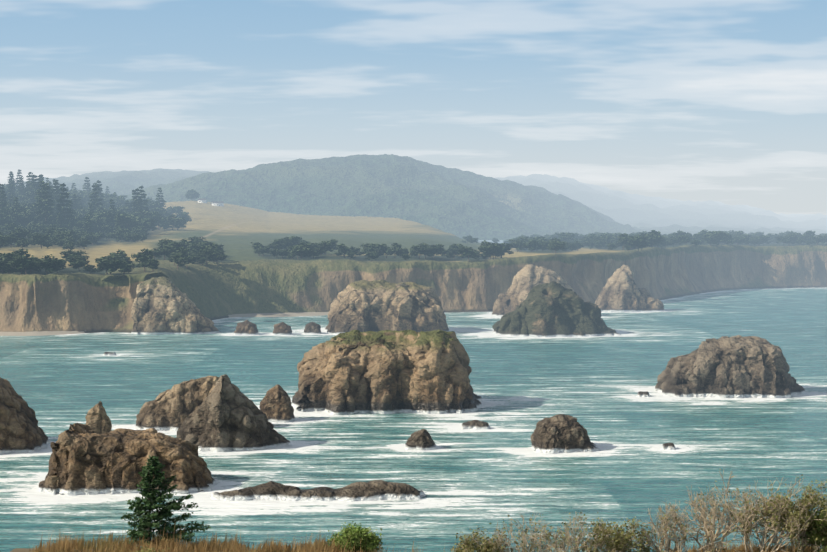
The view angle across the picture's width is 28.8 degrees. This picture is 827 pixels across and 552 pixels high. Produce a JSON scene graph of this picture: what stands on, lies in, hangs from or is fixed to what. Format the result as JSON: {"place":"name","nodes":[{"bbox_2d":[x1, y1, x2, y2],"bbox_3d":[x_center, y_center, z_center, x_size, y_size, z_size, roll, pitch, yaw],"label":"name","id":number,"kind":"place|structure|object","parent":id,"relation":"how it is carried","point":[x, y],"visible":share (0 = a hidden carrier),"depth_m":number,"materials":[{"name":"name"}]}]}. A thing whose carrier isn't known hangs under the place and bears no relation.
{"place":"outdoors","nodes":[
{"label":"outdoors","id":0,"kind":"place"},
{"bbox_2d":[0,331,84,335],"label":"beach","id":1,"kind":"structure","parent":0,"point":[38,333],"depth_m":812.11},
{"bbox_2d":[1,168,208,195],"bbox_3d":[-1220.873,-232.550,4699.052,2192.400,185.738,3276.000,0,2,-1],"label":"hill","id":2,"kind":"structure","parent":0,"point":[122,182],"depth_m":4328.17,"materials":[{"name":"grey"}]},
{"bbox_2d":[10,548,256,551],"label":"bluff ground","id":3,"kind":"structure","parent":0,"point":[22,550],"depth_m":48.94,"materials":[{"name":"soil"}]},
{"bbox_2d":[121,455,210,543],"bbox_3d":[-7.743,7.124,50.160,2.917,3.129,2.457,0,2,-1],"label":"conifer","id":4,"kind":"object","parent":3,"relation":"on","point":[147,522],"visible":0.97,"depth_m":49.94,"materials":[{"name":"green plant"}]},
{"bbox_2d":[323,521,384,551],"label":"bush","id":5,"kind":"object","parent":3,"relation":"on","point":[357,534],"visible":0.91,"depth_m":49.98,"materials":[{"name":"green plant"}]},
{"bbox_2d":[29,517,825,551],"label":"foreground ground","id":6,"kind":"structure","parent":3,"relation":"on","point":[104,545],"depth_m":49.04,"materials":[{"name":"plant"}]},
{"bbox_2d":[450,526,504,551],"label":"bare shrub","id":7,"kind":"object","parent":3,"relation":"on","point":[467,545],"visible":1,"depth_m":47.94,"materials":[{"name":"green plant"}]},
{"bbox_2d":[488,512,556,551],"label":"bare shrub","id":8,"kind":"object","parent":3,"relation":"on","point":[525,543],"visible":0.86,"depth_m":48.41,"materials":[{"name":"beige plant"}]},
{"bbox_2d":[523,511,618,551],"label":"bare shrub","id":9,"kind":"object","parent":3,"relation":"on","point":[569,538],"visible":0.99,"depth_m":47.76,"materials":[{"name":"beige plant"}]},
{"bbox_2d":[581,512,662,551],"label":"bare shrub","id":10,"kind":"object","parent":3,"relation":"on","point":[622,539],"visible":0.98,"depth_m":47.88,"materials":[{"name":"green plant"}]},
{"bbox_2d":[632,498,730,551],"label":"bare shrub","id":11,"kind":"object","parent":3,"relation":"on","point":[665,523],"visible":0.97,"depth_m":47.87,"materials":[{"name":"beige plant"}]},
{"bbox_2d":[662,469,777,551],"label":"bare shrub","id":12,"kind":"object","parent":3,"relation":"on","point":[710,527],"visible":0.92,"depth_m":48.37,"materials":[{"name":"beige plant"}]},
{"bbox_2d":[703,474,823,551],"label":"bare shrub","id":13,"kind":"object","parent":3,"relation":"on","point":[746,501],"visible":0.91,"depth_m":47.80,"materials":[{"name":"beige plant"}]},
{"bbox_2d":[730,479,826,551],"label":"bare shrub","id":14,"kind":"object","parent":3,"relation":"on","point":[811,499],"visible":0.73,"depth_m":47.92,"materials":[{"name":"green plant"}]},
{"bbox_2d":[793,509,826,551],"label":"green shrub","id":15,"kind":"object","parent":3,"relation":"on","point":[819,541],"visible":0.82,"depth_m":47.88,"materials":[{"name":"green plant"}]},
{"bbox_2d":[124,154,642,234],"bbox_3d":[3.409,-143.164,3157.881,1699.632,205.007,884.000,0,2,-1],"label":"hill","id":16,"kind":"structure","parent":0,"point":[293,186],"depth_m":3028.56,"materials":[{"name":"plant"}]},
{"bbox_2d":[0,240,826,551],"bbox_3d":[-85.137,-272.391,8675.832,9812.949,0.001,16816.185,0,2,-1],"label":"sea water","id":17,"kind":"structure","parent":0,"point":[466,482],"depth_m":448.98,"materials":[{"name":"liquid"}]},
{"bbox_2d":[0,377,50,454],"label":"rock","id":18,"kind":"object","parent":17,"relation":"in","point":[21,431],"visible":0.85,"depth_m":414.49,"materials":[{"name":"stone"}]},
{"bbox_2d":[85,401,111,433],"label":"pinnacle rock","id":19,"kind":"object","parent":17,"relation":"in","point":[98,420],"visible":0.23,"depth_m":403.84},
{"bbox_2d":[38,423,219,495],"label":"rock","id":20,"kind":"object","parent":17,"relation":"in","point":[84,459],"visible":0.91,"depth_m":352.53,"materials":[{"name":"stone"}]},
{"bbox_2d":[135,376,219,430],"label":"sea stack","id":21,"kind":"object","parent":17,"relation":"in","point":[174,407],"visible":0.5,"depth_m":453.95,"materials":[{"name":"stone"}]},
{"bbox_2d":[176,374,291,451],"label":"sea stack","id":22,"kind":"object","parent":17,"relation":"in","point":[225,415],"visible":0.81,"depth_m":415.45,"materials":[{"name":"stone"}]},
{"bbox_2d":[234,320,258,334],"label":"cove rock","id":23,"kind":"object","parent":17,"relation":"in","point":[246,327],"visible":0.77,"depth_m":811.88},
{"bbox_2d":[260,385,294,422],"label":"rock slab","id":24,"kind":"object","parent":17,"relation":"in","point":[275,404],"visible":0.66,"depth_m":471.50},
{"bbox_2d":[272,322,292,334],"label":"cove rock","id":25,"kind":"object","parent":17,"relation":"in","point":[281,328],"visible":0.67,"depth_m":811.98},
{"bbox_2d":[303,322,321,333],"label":"cove rock","id":26,"kind":"object","parent":17,"relation":"in","point":[312,328],"visible":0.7,"depth_m":817.09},
{"bbox_2d":[210,480,425,500],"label":"rock reef","id":27,"kind":"object","parent":17,"relation":"in","point":[375,490],"visible":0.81,"depth_m":343.32},
{"bbox_2d":[291,330,482,414],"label":"stack","id":28,"kind":"object","parent":17,"relation":"in","point":[386,371],"visible":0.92,"depth_m":494.53,"materials":[{"name":"stone"}]},
{"bbox_2d":[325,280,449,334],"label":"stack","id":29,"kind":"object","parent":17,"relation":"in","point":[373,305],"visible":0.88,"depth_m":817.66,"materials":[{"name":"stone"}]},
{"bbox_2d":[405,429,437,450],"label":"rock","id":30,"kind":"object","parent":17,"relation":"in","point":[421,440],"visible":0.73,"depth_m":415.71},
{"bbox_2d":[461,420,490,428],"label":"rock","id":31,"kind":"object","parent":17,"relation":"in","point":[475,424],"visible":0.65,"depth_m":456.16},
{"bbox_2d":[491,264,574,316],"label":"stack","id":32,"kind":"object","parent":17,"relation":"in","point":[526,278],"visible":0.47,"depth_m":953.84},
{"bbox_2d":[492,281,620,336],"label":"stack","id":33,"kind":"object","parent":17,"relation":"in","point":[553,309],"visible":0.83,"depth_m":806.01,"materials":[{"name":"stone"}]},
{"bbox_2d":[530,414,599,453],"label":"rock","id":34,"kind":"object","parent":17,"relation":"in","point":[560,433],"visible":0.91,"depth_m":412.26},
{"bbox_2d":[595,265,664,311],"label":"sea stack","id":35,"kind":"object","parent":17,"relation":"in","point":[621,292],"visible":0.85,"depth_m":1006.59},
{"bbox_2d":[661,443,675,449],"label":"rock","id":36,"kind":"object","parent":17,"relation":"in","point":[668,446],"visible":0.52,"depth_m":416.31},
{"bbox_2d":[655,335,805,397],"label":"stack","id":37,"kind":"object","parent":17,"relation":"in","point":[738,366],"visible":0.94,"depth_m":536.23,"materials":[{"name":"stone"}]},
{"bbox_2d":[0,245,826,332],"bbox_3d":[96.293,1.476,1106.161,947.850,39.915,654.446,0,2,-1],"label":"coast cliffs","id":38,"kind":"structure","parent":0,"point":[89,303],"depth_m":993.76,"materials":[{"name":"stone"}]},
{"bbox_2d":[32,254,65,274],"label":"tree","id":39,"kind":"object","parent":38,"relation":"on","point":[50,264],"visible":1,"depth_m":829.97,"materials":[{"name":"green plant"}]},
{"bbox_2d":[96,256,123,274],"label":"tree","id":40,"kind":"object","parent":38,"relation":"on","point":[110,265],"visible":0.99,"depth_m":846.69,"materials":[{"name":"green plant"}]},
{"bbox_2d":[132,248,153,262],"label":"tree","id":41,"kind":"object","parent":38,"relation":"on","point":[148,253],"visible":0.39,"depth_m":902.89,"materials":[{"name":"green plant"}]},
{"bbox_2d":[131,253,158,270],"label":"tree","id":42,"kind":"object","parent":38,"relation":"on","point":[143,258],"visible":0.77,"depth_m":878.68,"materials":[{"name":"green plant"}]},
{"bbox_2d":[145,259,158,271],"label":"tree","id":43,"kind":"object","parent":38,"relation":"on","point":[152,264],"visible":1,"depth_m":870.73,"materials":[{"name":"green plant"}]},
{"bbox_2d":[168,247,188,265],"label":"tree","id":44,"kind":"object","parent":38,"relation":"on","point":[182,251],"visible":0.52,"depth_m":947.04,"materials":[{"name":"green plant"}]},
{"bbox_2d":[172,254,186,268],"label":"tree","id":45,"kind":"object","parent":38,"relation":"on","point":[178,259],"visible":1,"depth_m":896.27,"materials":[{"name":"green plant"}]},
{"bbox_2d":[209,249,227,263],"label":"tree","id":46,"kind":"object","parent":38,"relation":"on","point":[220,256],"visible":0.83,"depth_m":976.27,"materials":[{"name":"green plant"}]},
{"bbox_2d":[457,246,476,260],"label":"tree","id":47,"kind":"object","parent":38,"relation":"on","point":[466,252],"visible":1,"depth_m":1014.69,"materials":[{"name":"green plant"}]},
{"bbox_2d":[627,236,648,250],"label":"tree","id":48,"kind":"object","parent":38,"relation":"on","point":[634,241],"visible":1,"depth_m":1124.28,"materials":[{"name":"green plant"}]},
{"bbox_2d":[701,232,721,245],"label":"tree","id":49,"kind":"object","parent":38,"relation":"on","point":[710,237],"visible":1,"depth_m":1295.84,"materials":[{"name":"green plant"}]},
{"bbox_2d":[0,200,826,274],"bbox_3d":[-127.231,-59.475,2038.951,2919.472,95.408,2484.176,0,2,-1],"label":"land terrain","id":50,"kind":"structure","parent":0,"point":[235,231],"depth_m":1497.39,"materials":[{"name":"plant"}]},
{"bbox_2d":[0,235,11,245],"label":"tree","id":51,"kind":"object","parent":50,"relation":"on","point":[3,240],"visible":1,"depth_m":1048.50,"materials":[{"name":"green plant"}]},
{"bbox_2d":[0,253,20,260],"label":"tree","id":52,"kind":"object","parent":50,"relation":"on","point":[5,256],"visible":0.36,"depth_m":852.26,"materials":[{"name":"green plant"}]},
{"bbox_2d":[6,171,16,192],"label":"tree","id":53,"kind":"object","parent":50,"relation":"on","point":[11,182],"visible":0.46,"depth_m":1875.91,"materials":[{"name":"green plant"}]},
{"bbox_2d":[14,237,30,248],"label":"tree","id":54,"kind":"object","parent":50,"relation":"on","point":[25,243],"visible":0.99,"depth_m":1062.91,"materials":[{"name":"green plant"}]},
{"bbox_2d":[11,255,34,273],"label":"tree","id":55,"kind":"object","parent":50,"relation":"on","point":[23,262],"visible":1,"depth_m":828.64,"materials":[{"name":"green plant"}]},
{"bbox_2d":[12,249,33,257],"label":"tree","id":56,"kind":"object","parent":50,"relation":"on","point":[21,252],"visible":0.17,"depth_m":875.94,"materials":[{"name":"green plant"}]},
{"bbox_2d":[22,172,35,195],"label":"tree","id":57,"kind":"object","parent":50,"relation":"on","point":[27,189],"visible":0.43,"depth_m":1797.19,"materials":[{"name":"green plant"}]},
{"bbox_2d":[25,175,40,203],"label":"tree","id":58,"kind":"object","parent":50,"relation":"on","point":[31,198],"visible":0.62,"depth_m":1736.60,"materials":[{"name":"green plant"}]},
{"bbox_2d":[31,233,49,248],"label":"tree","id":59,"kind":"object","parent":50,"relation":"on","point":[37,239],"visible":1,"depth_m":1092.39,"materials":[{"name":"green plant"}]},
{"bbox_2d":[30,183,55,225],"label":"tree","id":60,"kind":"object","parent":50,"relation":"on","point":[45,212],"visible":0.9,"depth_m":1391.79,"materials":[{"name":"green plant"}]},
{"bbox_2d":[33,181,52,218],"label":"tree","id":61,"kind":"object","parent":50,"relation":"on","point":[39,190],"visible":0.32,"depth_m":1465.66,"materials":[{"name":"green plant"}]},
{"bbox_2d":[51,181,64,204],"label":"tree","id":62,"kind":"object","parent":50,"relation":"on","point":[55,192],"visible":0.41,"depth_m":1592.21,"materials":[{"name":"green plant"}]},
{"bbox_2d":[54,183,73,226],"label":"tree","id":63,"kind":"object","parent":50,"relation":"on","point":[63,209],"visible":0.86,"depth_m":1398.12,"materials":[{"name":"green plant"}]},
{"bbox_2d":[60,250,89,260],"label":"tree","id":64,"kind":"object","parent":50,"relation":"on","point":[69,253],"visible":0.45,"depth_m":908.43,"materials":[{"name":"green plant"}]},
{"bbox_2d":[71,260,84,268],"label":"tree","id":65,"kind":"object","parent":50,"relation":"on","point":[76,264],"visible":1,"depth_m":863.93,"materials":[{"name":"green plant"}]},
{"bbox_2d":[67,256,89,266],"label":"tree","id":66,"kind":"object","parent":50,"relation":"on","point":[72,258],"visible":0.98,"depth_m":867.69,"materials":[{"name":"green plant"}]},
{"bbox_2d":[73,216,93,228],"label":"tree","id":67,"kind":"object","parent":50,"relation":"on","point":[81,223],"visible":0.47,"depth_m":1395.34,"materials":[{"name":"green plant"}]},
{"bbox_2d":[88,185,105,211],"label":"tree","id":68,"kind":"object","parent":50,"relation":"on","point":[97,207],"visible":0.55,"depth_m":1587.13,"materials":[{"name":"green plant"}]},
{"bbox_2d":[84,212,116,231],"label":"tree","id":69,"kind":"object","parent":50,"relation":"on","point":[104,216],"visible":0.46,"depth_m":1447.74,"materials":[{"name":"green plant"}]},
{"bbox_2d":[94,180,106,203],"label":"tree","id":70,"kind":"object","parent":50,"relation":"on","point":[100,193],"visible":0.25,"depth_m":1858.17,"materials":[{"name":"green plant"}]},
{"bbox_2d":[93,257,118,273],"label":"tree","id":71,"kind":"object","parent":50,"relation":"on","point":[100,269],"visible":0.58,"depth_m":853.31,"materials":[{"name":"green plant"}]},
{"bbox_2d":[109,249,126,259],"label":"tree","id":72,"kind":"object","parent":50,"relation":"on","point":[120,255],"visible":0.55,"depth_m":911.94,"materials":[{"name":"green plant"}]},
{"bbox_2d":[113,213,140,231],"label":"tree","id":73,"kind":"object","parent":50,"relation":"on","point":[129,223],"visible":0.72,"depth_m":1406.41,"materials":[{"name":"green plant"}]},
{"bbox_2d":[129,188,143,212],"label":"tree","id":74,"kind":"object","parent":50,"relation":"on","point":[136,202],"visible":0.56,"depth_m":1603.85,"materials":[{"name":"green plant"}]},
{"bbox_2d":[135,185,149,210],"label":"tree","id":75,"kind":"object","parent":50,"relation":"on","point":[143,201],"visible":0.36,"depth_m":1623.76,"materials":[{"name":"green plant"}]},
{"bbox_2d":[137,218,156,229],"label":"tree","id":76,"kind":"object","parent":50,"relation":"on","point":[147,224],"visible":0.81,"depth_m":1426.11,"materials":[{"name":"green plant"}]},
{"bbox_2d":[141,199,159,209],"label":"tree","id":77,"kind":"object","parent":50,"relation":"on","point":[155,205],"visible":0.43,"depth_m":1851.05,"materials":[{"name":"green plant"}]},
{"bbox_2d":[136,210,165,230],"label":"tree","id":78,"kind":"object","parent":50,"relation":"on","point":[155,216],"visible":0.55,"depth_m":1543.23,"materials":[{"name":"green plant"}]},
{"bbox_2d":[151,247,164,258],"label":"tree","id":79,"kind":"object","parent":50,"relation":"on","point":[156,253],"visible":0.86,"depth_m":986.17,"materials":[{"name":"green plant"}]},
{"bbox_2d":[155,187,165,208],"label":"tree","id":80,"kind":"object","parent":50,"relation":"on","point":[160,200],"visible":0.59,"depth_m":1868.48,"materials":[{"name":"green plant"}]},
{"bbox_2d":[158,245,176,259],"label":"tree","id":81,"kind":"object","parent":50,"relation":"on","point":[168,251],"visible":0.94,"depth_m":991.97,"materials":[{"name":"green plant"}]},
{"bbox_2d":[166,214,185,230],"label":"tree","id":82,"kind":"object","parent":50,"relation":"on","point":[174,221],"visible":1,"depth_m":1549.93,"materials":[{"name":"green plant"}]},
{"bbox_2d":[167,206,184,213],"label":"tree","id":83,"kind":"object","parent":50,"relation":"on","point":[175,209],"visible":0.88,"depth_m":1941.36,"materials":[{"name":"green plant"}]},
{"bbox_2d":[196,246,217,264],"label":"tree","id":84,"kind":"object","parent":50,"relation":"on","point":[209,254],"visible":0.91,"depth_m":957.65,"materials":[{"name":"green plant"}]},
{"bbox_2d":[281,236,301,246],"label":"tree","id":85,"kind":"object","parent":50,"relation":"on","point":[291,241],"visible":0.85,"depth_m":1161.08,"materials":[{"name":"green plant"}]},
{"bbox_2d":[290,242,313,258],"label":"tree","id":86,"kind":"object","parent":50,"relation":"on","point":[304,249],"visible":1,"depth_m":1024.96,"materials":[{"name":"green plant"}]},
{"bbox_2d":[314,241,331,254],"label":"tree","id":87,"kind":"object","parent":50,"relation":"on","point":[324,245],"visible":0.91,"depth_m":1056.53,"materials":[{"name":"green plant"}]},
{"bbox_2d":[334,244,351,257],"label":"tree","id":88,"kind":"object","parent":50,"relation":"on","point":[341,249],"visible":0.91,"depth_m":1046.64,"materials":[{"name":"green plant"}]},
{"bbox_2d":[359,243,381,253],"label":"tree","id":89,"kind":"object","parent":50,"relation":"on","point":[369,247],"visible":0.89,"depth_m":1067.50,"materials":[{"name":"green plant"}]},
{"bbox_2d":[364,251,378,261],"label":"tree","id":90,"kind":"object","parent":50,"relation":"on","point":[374,255],"visible":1,"depth_m":1022.62,"materials":[{"name":"green plant"}]},
{"bbox_2d":[377,244,392,257],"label":"tree","id":91,"kind":"object","parent":50,"relation":"on","point":[384,248],"visible":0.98,"depth_m":1070.28,"materials":[{"name":"green plant"}]},
{"bbox_2d":[386,243,404,257],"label":"tree","id":92,"kind":"object","parent":50,"relation":"on","point":[397,248],"visible":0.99,"depth_m":1065.01,"materials":[{"name":"green plant"}]},
{"bbox_2d":[408,242,428,258],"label":"tree","id":93,"kind":"object","parent":50,"relation":"on","point":[419,249],"visible":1,"depth_m":1040.87,"materials":[{"name":"green plant"}]},
{"bbox_2d":[421,243,435,258],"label":"tree","id":94,"kind":"object","parent":50,"relation":"on","point":[430,248],"visible":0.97,"depth_m":1043.43,"materials":[{"name":"green plant"}]},
{"bbox_2d":[430,244,443,253],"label":"tree","id":95,"kind":"object","parent":50,"relation":"on","point":[438,248],"visible":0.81,"depth_m":1053.51,"materials":[{"name":"green plant"}]},
{"bbox_2d":[448,244,464,257],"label":"tree","id":96,"kind":"object","parent":50,"relation":"on","point":[453,248],"visible":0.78,"depth_m":1092.93,"materials":[{"name":"green plant"}]},
{"bbox_2d":[479,242,501,258],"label":"tree","id":97,"kind":"object","parent":50,"relation":"on","point":[490,249],"visible":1,"depth_m":1027.18,"materials":[{"name":"green plant"}]},
{"bbox_2d":[495,243,513,257],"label":"tree","id":98,"kind":"object","parent":50,"relation":"on","point":[506,248],"visible":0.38,"depth_m":1043.22,"materials":[{"name":"green plant"}]},
{"bbox_2d":[509,240,525,251],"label":"tree","id":99,"kind":"object","parent":50,"relation":"on","point":[518,244],"visible":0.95,"depth_m":1211.49,"materials":[{"name":"green plant"}]},
{"bbox_2d":[523,240,537,250],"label":"tree","id":100,"kind":"object","parent":50,"relation":"on","point":[531,245],"visible":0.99,"depth_m":1173.81,"materials":[{"name":"green plant"}]},
{"bbox_2d":[550,241,565,252],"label":"tree","id":101,"kind":"object","parent":50,"relation":"on","point":[555,245],"visible":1,"depth_m":1075.22,"materials":[{"name":"green plant"}]},
{"bbox_2d":[557,232,574,240],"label":"tree","id":102,"kind":"object","parent":50,"relation":"on","point":[563,236],"visible":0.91,"depth_m":1484.14,"materials":[{"name":"green plant"}]},
{"bbox_2d":[617,233,633,248],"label":"tree","id":103,"kind":"object","parent":50,"relation":"on","point":[623,239],"visible":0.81,"depth_m":1172.65,"materials":[{"name":"green plant"}]},
{"bbox_2d":[644,230,662,246],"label":"tree","id":104,"kind":"object","parent":50,"relation":"on","point":[655,236],"visible":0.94,"depth_m":1186.84,"materials":[{"name":"green plant"}]},
{"bbox_2d":[810,234,824,244],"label":"tree","id":105,"kind":"object","parent":50,"relation":"on","point":[819,238],"visible":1,"depth_m":1355.79,"materials":[{"name":"green plant"}]},
{"bbox_2d":[0,0,826,214],"label":"sky","id":106,"kind":"structure","parent":0,"point":[724,101],"materials":[{"name":"blue"}]},
{"bbox_2d":[292,184,585,239],"bbox_3d":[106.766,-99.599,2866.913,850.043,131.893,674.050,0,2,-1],"label":"hill","id":107,"kind":"structure","parent":0,"point":[460,211],"depth_m":2721.95,"materials":[{"name":"plant"}]},
{"bbox_2d":[495,174,826,230],"bbox_3d":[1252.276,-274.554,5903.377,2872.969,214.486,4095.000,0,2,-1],"label":"hill","id":108,"kind":"structure","parent":0,"point":[623,208],"depth_m":4781.68,"materials":[{"name":"grey"}]},
{"bbox_2d":[631,222,826,235],"bbox_3d":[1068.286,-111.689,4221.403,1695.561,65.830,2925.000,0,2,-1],"label":"distant tree line","id":109,"kind":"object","parent":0,"point":[692,229],"depth_m":3387.72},
{"label":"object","id":110,"kind":"structure","parent":0,"visible":0},
{"bbox_2d":[131,276,219,334],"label":"rock outcrop","id":111,"kind":"object","parent":110,"relation":"on","point":[163,305],"visible":0.88,"depth_m":817.82,"materials":[{"name":"stone"}]},
{"bbox_2d":[228,312,328,317],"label":"beach","id":112,"kind":"structure","parent":110,"relation":"on","point":[282,314],"depth_m":963.02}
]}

